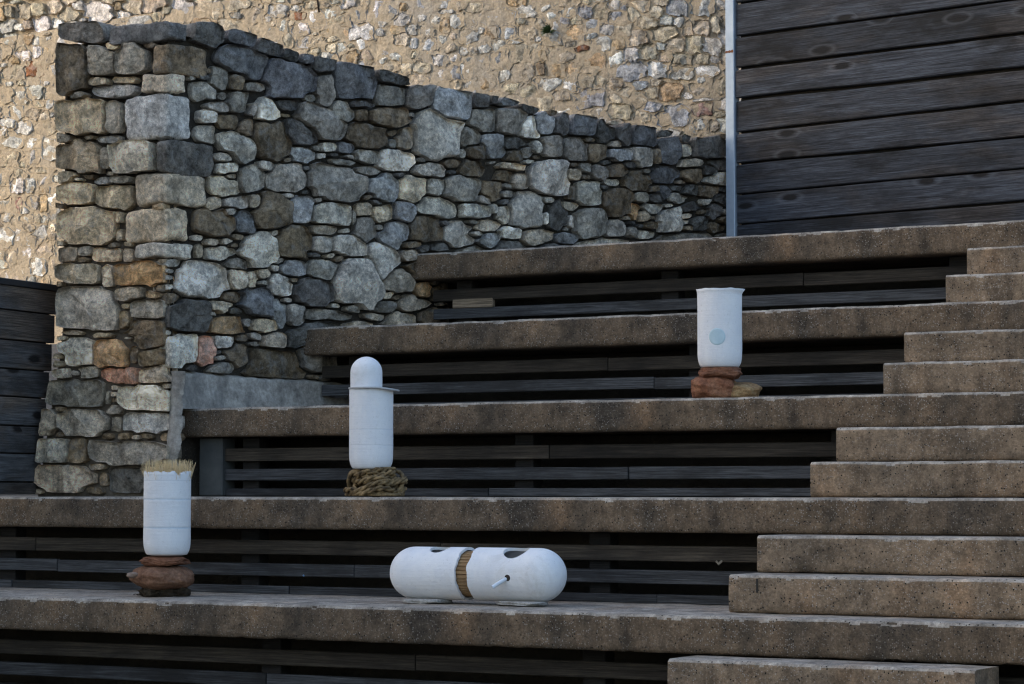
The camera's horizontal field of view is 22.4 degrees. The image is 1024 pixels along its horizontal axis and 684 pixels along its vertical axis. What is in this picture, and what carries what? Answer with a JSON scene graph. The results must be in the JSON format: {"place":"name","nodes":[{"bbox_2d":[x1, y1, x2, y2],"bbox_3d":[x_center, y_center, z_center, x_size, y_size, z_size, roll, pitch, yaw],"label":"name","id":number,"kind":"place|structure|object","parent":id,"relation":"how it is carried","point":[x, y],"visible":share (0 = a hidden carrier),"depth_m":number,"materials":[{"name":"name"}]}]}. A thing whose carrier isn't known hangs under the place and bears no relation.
{"place":"outdoors","nodes":[
{"label":"outdoors","id":0,"kind":"place"},
{"bbox_2d":[0,344,59,683],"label":"ground","id":1,"kind":"structure","parent":0,"point":[54,350],"depth_m":18.35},
{"bbox_2d":[0,0,741,343],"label":"rubble facade","id":2,"kind":"structure","parent":1,"relation":"on","point":[658,64],"depth_m":19.62,"materials":[{"name":"stone"}]},
{"bbox_2d":[539,24,555,36],"bbox_3d":[0.250,-2.280,18.921,0.158,0.103,0.082,-2,-4,31],"label":"wall plant","id":3,"kind":"object","parent":2,"relation":"attached to","point":[547,29],"depth_m":18.93,"materials":[{"name":"green plant"}]},
{"bbox_2d":[34,20,725,496],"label":"dry stone wall","id":4,"kind":"structure","parent":1,"relation":"on","point":[242,212],"depth_m":14.54,"materials":[{"name":"grey stone"}]},
{"bbox_2d":[0,587,1023,683],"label":"seating tier","id":5,"kind":"object","parent":1,"relation":"on","point":[598,633],"visible":0.96,"depth_m":11.37,"materials":[{"name":"concrete"}]},
{"bbox_2d":[133,587,190,596],"bbox_3d":[-1.682,1.212,12.550,0.290,0.064,0.251,-2,-4,31],"label":"flat stone","id":6,"kind":"object","parent":5,"relation":"on","point":[179,592],"visible":0.93,"depth_m":12.49,"materials":[{"name":"brown stone"}]},
{"bbox_2d":[126,565,193,589],"bbox_3d":[-1.702,1.141,12.571,0.355,0.122,0.319,-2,-4,31],"label":"boulder","id":7,"kind":"object","parent":6,"relation":"on","point":[163,578],"visible":0.98,"depth_m":12.45,"materials":[{"name":"brown stone"}]},
{"bbox_2d":[139,556,190,566],"bbox_3d":[-1.680,1.062,12.565,0.221,0.054,0.222,-1,-3,19],"label":"rust stone","id":8,"kind":"object","parent":7,"relation":"on","point":[162,561],"visible":0.98,"depth_m":12.48,"materials":[{"name":"brown stone"}]},
{"bbox_2d":[140,459,195,555],"bbox_3d":[-1.677,0.805,12.576,0.281,0.475,0.267,-2,-4,31],"label":"straw topped cylinder","id":9,"kind":"object","parent":8,"relation":"on","point":[167,513],"visible":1,"depth_m":12.48,"materials":[{"name":"paint"}]},
{"bbox_2d":[402,598,452,603],"bbox_3d":[-0.386,1.176,11.772,0.225,0.024,0.172,-2,-4,31],"label":"flat stone","id":10,"kind":"object","parent":5,"relation":"on","point":[425,601],"visible":1,"depth_m":11.70,"materials":[{"name":"grey stone"}]},
{"bbox_2d":[0,496,1023,604],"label":"seating tier","id":11,"kind":"object","parent":5,"relation":"on","point":[603,521],"visible":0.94,"depth_m":12.16,"materials":[{"name":"concrete"}]},
{"bbox_2d":[0,277,61,494],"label":"plank fence","id":12,"kind":"object","parent":11,"relation":"on","point":[27,323],"visible":0.82,"depth_m":14.37,"materials":[{"name":"dark plank"}]},
{"bbox_2d":[343,467,407,496],"bbox_3d":[-0.674,0.693,12.801,0.328,0.151,0.300,-2,-4,31],"label":"rope coil","id":13,"kind":"object","parent":11,"relation":"on","point":[379,481],"visible":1,"depth_m":12.71,"materials":[{"name":"beige fabric"}]},
{"bbox_2d":[348,357,398,468],"bbox_3d":[-0.683,0.354,12.816,0.253,0.564,0.253,-2,-4,31],"label":"domed cylinder","id":14,"kind":"object","parent":13,"relation":"on","point":[370,422],"visible":1,"depth_m":12.73,"materials":[{"name":"paint"}]},
{"bbox_2d":[182,391,1023,497],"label":"seating tier","id":15,"kind":"object","parent":11,"relation":"on","point":[526,425],"visible":0.83,"depth_m":12.95,"materials":[{"name":"concrete"}]},
{"bbox_2d":[301,300,1023,404],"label":"seating tier","id":16,"kind":"object","parent":15,"relation":"on","point":[837,326],"visible":0.82,"depth_m":13.78,"materials":[{"name":"concrete"}]},
{"bbox_2d":[410,220,1023,321],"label":"seating tier","id":17,"kind":"object","parent":16,"relation":"on","point":[672,265],"visible":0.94,"depth_m":14.53,"materials":[{"name":"concrete"}]},
{"bbox_2d":[725,0,739,236],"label":"steel post","id":18,"kind":"object","parent":17,"relation":"on","point":[732,100],"visible":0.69,"depth_m":17.46,"materials":[{"name":"silver metal"}]},
{"bbox_2d":[736,0,1023,235],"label":"plank wall","id":19,"kind":"structure","parent":17,"relation":"on","point":[860,114],"depth_m":16.69,"materials":[{"name":"wood"}]},
{"bbox_2d":[946,272,1023,301],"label":"stair block","id":20,"kind":"structure","parent":16,"relation":"on","point":[984,287],"depth_m":12.99,"materials":[{"name":"concrete"}]},
{"bbox_2d":[967,246,1023,273],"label":"stair block","id":21,"kind":"structure","parent":20,"relation":"on","point":[992,260],"depth_m":13.26,"materials":[{"name":"concrete"}]},
{"bbox_2d":[691,377,761,397],"bbox_3d":[1.054,0.225,12.731,0.351,0.134,0.215,0,-3,5],"label":"boulder","id":22,"kind":"object","parent":15,"relation":"on","point":[713,387],"visible":0.83,"depth_m":12.65,"materials":[{"name":"red stone"}]},
{"bbox_2d":[698,367,742,379],"bbox_3d":[1.023,0.155,12.745,0.218,0.072,0.207,0,-3,2],"label":"rust stone","id":23,"kind":"object","parent":22,"relation":"on","point":[733,373],"visible":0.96,"depth_m":12.66,"materials":[{"name":"brown stone"}]},
{"bbox_2d":[696,288,744,366],"bbox_3d":[1.028,-0.063,12.757,0.240,0.395,0.236,-2,-4,31],"label":"spotted cylinder","id":24,"kind":"object","parent":23,"relation":"on","point":[719,327],"visible":1,"depth_m":12.66,"materials":[{"name":"white ceramic"}]},
{"bbox_2d":[883,359,1023,393],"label":"stair block","id":25,"kind":"structure","parent":15,"relation":"on","point":[1005,375],"depth_m":12.16,"materials":[{"name":"concrete"}]},
{"bbox_2d":[904,329,1023,361],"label":"stair block","id":26,"kind":"structure","parent":25,"relation":"on","point":[966,345],"depth_m":12.44,"materials":[{"name":"concrete"}]},
{"bbox_2d":[810,460,1023,497],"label":"stair block","id":27,"kind":"structure","parent":11,"relation":"on","point":[998,478],"depth_m":11.34,"materials":[{"name":"concrete"}]},
{"bbox_2d":[836,425,1023,461],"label":"stair block","id":28,"kind":"structure","parent":27,"relation":"on","point":[937,443],"depth_m":11.61,"materials":[{"name":"concrete"}]},
{"bbox_2d":[496,601,547,606],"bbox_3d":[0.054,1.162,11.511,0.236,0.024,0.174,-2,-4,31],"label":"flat stone","id":29,"kind":"object","parent":5,"relation":"on","point":[524,603],"visible":1,"depth_m":11.44,"materials":[{"name":"grey stone"}]},
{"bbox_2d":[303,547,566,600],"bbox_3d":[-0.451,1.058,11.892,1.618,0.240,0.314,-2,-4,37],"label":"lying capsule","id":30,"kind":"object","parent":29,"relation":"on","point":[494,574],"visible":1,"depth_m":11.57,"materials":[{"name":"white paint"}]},
{"bbox_2d":[729,572,1023,619],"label":"stair block","id":31,"kind":"structure","parent":5,"relation":"on","point":[952,596],"depth_m":10.52,"materials":[{"name":"concrete"}]},
{"bbox_2d":[757,534,1023,575],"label":"stair block","id":32,"kind":"structure","parent":31,"relation":"on","point":[962,555],"depth_m":10.80,"materials":[{"name":"concrete"}]},
{"bbox_2d":[0,265,1023,683],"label":"earth bank","id":33,"kind":"structure","parent":0,"point":[648,539],"depth_m":13.38,"materials":[{"name":"soil"}]},
{"bbox_2d":[668,655,998,683],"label":"stair block","id":34,"kind":"structure","parent":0,"point":[698,669],"depth_m":10.06,"materials":[{"name":"concrete"}]}
]}

